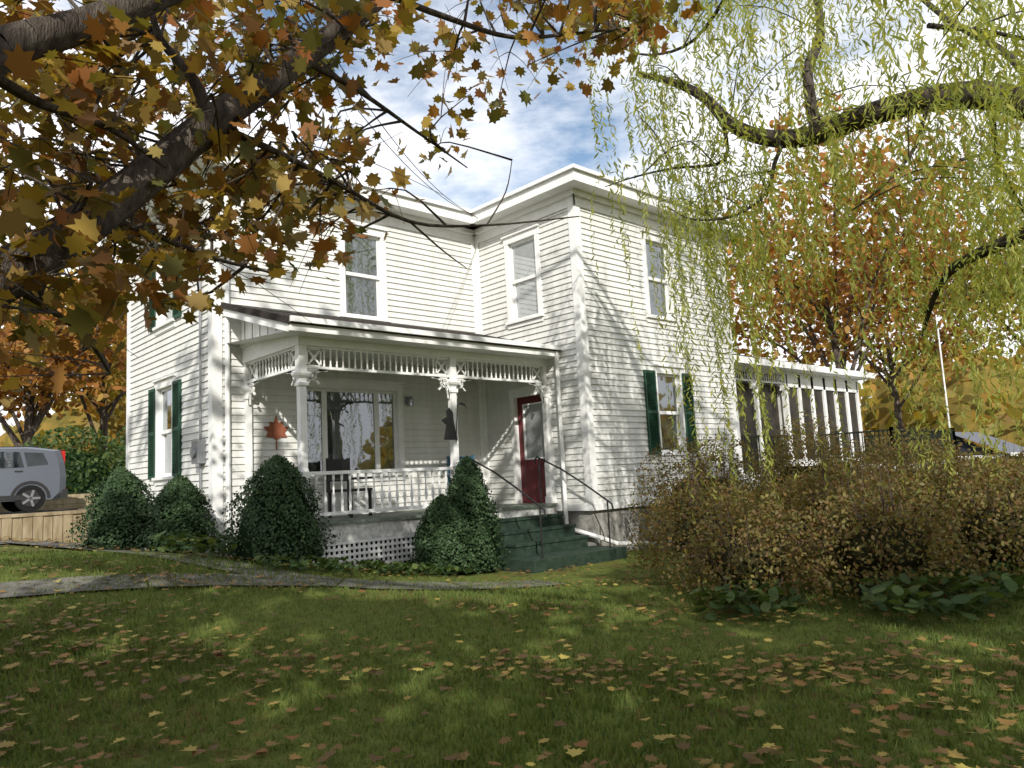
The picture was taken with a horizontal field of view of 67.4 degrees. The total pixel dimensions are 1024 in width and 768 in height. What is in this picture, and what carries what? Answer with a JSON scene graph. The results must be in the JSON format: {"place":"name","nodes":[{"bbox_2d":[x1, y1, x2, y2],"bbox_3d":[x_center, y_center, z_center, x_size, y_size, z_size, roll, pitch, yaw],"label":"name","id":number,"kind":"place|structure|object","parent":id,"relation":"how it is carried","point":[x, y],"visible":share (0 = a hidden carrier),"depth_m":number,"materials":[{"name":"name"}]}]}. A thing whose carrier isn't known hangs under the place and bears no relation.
{"place":"outdoors","nodes":[
{"label":"outdoors","id":0,"kind":"place"},
{"bbox_2d":[0,424,125,512],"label":"hedge","id":1,"kind":"object","parent":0,"point":[112,445],"depth_m":23.85,"materials":[{"name":"green plant"}]},
{"bbox_2d":[0,276,126,445],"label":"tree","id":2,"kind":"object","parent":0,"point":[76,384],"depth_m":32.04,"materials":[{"name":"orange plant"}]},
{"bbox_2d":[0,235,127,459],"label":"yellow tree","id":3,"kind":"object","parent":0,"point":[111,394],"depth_m":39.36,"materials":[{"name":"plant"}]},
{"bbox_2d":[38,269,126,430],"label":"tree","id":4,"kind":"object","parent":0,"point":[121,415],"depth_m":52.59,"materials":[{"name":"orange plant"}]},
{"bbox_2d":[0,543,1023,767],"bbox_3d":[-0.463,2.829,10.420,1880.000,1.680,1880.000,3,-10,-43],"label":"lawn","id":5,"kind":"structure","parent":0,"point":[608,570],"depth_m":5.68,"materials":[{"name":"green plant"}]},
{"bbox_2d":[0,539,75,542],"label":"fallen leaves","id":6,"kind":"object","parent":5,"relation":"on","point":[34,540],"visible":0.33,"depth_m":15.28,"materials":[{"name":"brown plant"}]},
{"bbox_2d":[0,493,97,544],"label":"driveway and wall","id":7,"kind":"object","parent":5,"relation":"on","point":[52,521],"visible":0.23,"depth_m":16.67,"materials":[{"name":"wood"}]},
{"bbox_2d":[0,446,67,511],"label":"hatchback car","id":8,"kind":"object","parent":7,"relation":"on","point":[32,478],"visible":1,"depth_m":19.11,"materials":[{"name":"grey paint"}]},
{"bbox_2d":[0,542,564,597],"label":"walkway","id":9,"kind":"structure","parent":5,"relation":"on","point":[41,583],"depth_m":8.48,"materials":[{"name":"grey concrete"}]},
{"bbox_2d":[64,454,511,574],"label":"shrubs","id":10,"kind":"object","parent":5,"relation":"on","point":[175,487],"visible":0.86,"depth_m":11.31,"materials":[{"name":"green plant"}]},
{"bbox_2d":[0,0,684,411],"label":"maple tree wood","id":11,"kind":"object","parent":5,"relation":"on","point":[40,36],"visible":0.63,"depth_m":5.35,"materials":[{"name":"brown wood"}]},
{"bbox_2d":[0,0,703,409],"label":"maple leaves","id":12,"kind":"object","parent":11,"relation":"attached to","point":[82,318],"visible":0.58,"depth_m":5.50,"materials":[{"name":"orange plant"}]},
{"bbox_2d":[221,302,626,572],"bbox_3d":[-1.385,0.818,12.931,5.635,4.574,3.730,3,-10,-43],"label":"front porch","id":13,"kind":"object","parent":5,"relation":"on","point":[540,537],"visible":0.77,"depth_m":12.43,"materials":[{"name":"white wood"}]},
{"bbox_2d":[104,150,747,556],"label":"house","id":14,"kind":"structure","parent":5,"relation":"on","point":[534,282],"depth_m":14.79,"materials":[{"name":"white paint"}]},
{"bbox_2d":[275,0,477,217],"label":"power line","id":15,"kind":"object","parent":14,"relation":"attached to","point":[399,147],"visible":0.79,"depth_m":11.00,"materials":[{"name":"black metal"}]},
{"bbox_2d":[190,177,670,545],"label":"house fittings","id":16,"kind":"object","parent":14,"relation":"attached to","point":[276,430],"visible":0.54,"depth_m":12.82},
{"bbox_2d":[557,504,673,550],"bbox_3d":[-1.190,3.284,16.195,10.730,1.260,7.220,3,-10,-43],"label":"house foundation","id":17,"kind":"object","parent":14,"relation":"attached to","point":[621,523],"visible":0.07,"depth_m":14.22,"materials":[{"name":"white concrete"}]},
{"bbox_2d":[148,531,1023,621],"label":"ground cover plants","id":18,"kind":"object","parent":5,"relation":"on","point":[1011,582],"visible":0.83,"depth_m":7.49,"materials":[{"name":"green plant"}]},
{"bbox_2d":[605,0,1023,335],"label":"willow branches","id":19,"kind":"object","parent":5,"relation":"on","point":[811,99],"visible":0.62,"depth_m":10.00,"materials":[{"name":"brown plant"}]},
{"bbox_2d":[583,0,1023,538],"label":"willow fronds","id":20,"kind":"object","parent":19,"relation":"hanging from","point":[963,42],"visible":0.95,"depth_m":9.63,"materials":[{"name":"green plant"}]},
{"bbox_2d":[626,410,1023,611],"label":"shrub","id":21,"kind":"object","parent":5,"relation":"on","point":[751,504],"depth_m":8.72,"materials":[{"name":"brown plant"}]},
{"bbox_2d":[733,315,957,489],"bbox_3d":[7.029,1.378,23.230,11.040,6.700,8.100,3,-10,-43],"label":"sunporch wing","id":22,"kind":"object","parent":5,"relation":"on","point":[820,384],"visible":0.27,"depth_m":21.72,"materials":[{"name":"white wood"}]},
{"bbox_2d":[669,466,1023,579],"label":"shade shrub","id":23,"kind":"object","parent":5,"relation":"on","point":[854,555],"visible":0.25,"depth_m":8.15,"materials":[{"name":"plant"}]},
{"bbox_2d":[900,432,1023,460],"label":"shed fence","id":24,"kind":"object","parent":5,"relation":"on","point":[975,437],"depth_m":27.45,"materials":[{"name":"grey wood"}]},
{"bbox_2d":[0,536,1023,767],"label":"fallen leaves","id":25,"kind":"object","parent":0,"point":[573,752],"depth_m":5.23,"materials":[{"name":"brown plant"}]},
{"bbox_2d":[0,333,1023,467],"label":"tree belt","id":26,"kind":"object","parent":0,"point":[56,420],"depth_m":56.63,"materials":[{"name":"plant"}]},
{"bbox_2d":[729,279,768,352],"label":"tree leaves","id":27,"kind":"object","parent":26,"relation":"attached to","point":[731,289],"depth_m":63.70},
{"bbox_2d":[0,0,1023,435],"label":"sky","id":28,"kind":"structure","parent":0,"point":[555,132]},
{"bbox_2d":[699,89,1018,370],"bbox_3d":[14.453,-2.647,35.888,15.687,17.810,17.614,3,-10,-43],"label":"orange maple","id":29,"kind":"object","parent":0,"point":[836,244],"depth_m":33.50,"materials":[{"name":"plant"}]},
{"bbox_2d":[741,213,1022,444],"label":"orange tree","id":30,"kind":"object","parent":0,"point":[946,359],"depth_m":46.80,"materials":[{"name":"orange plant"}]},
{"bbox_2d":[878,153,1023,367],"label":"yellow tree","id":31,"kind":"object","parent":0,"point":[971,288],"depth_m":34.93,"materials":[{"name":"yellow plant"}]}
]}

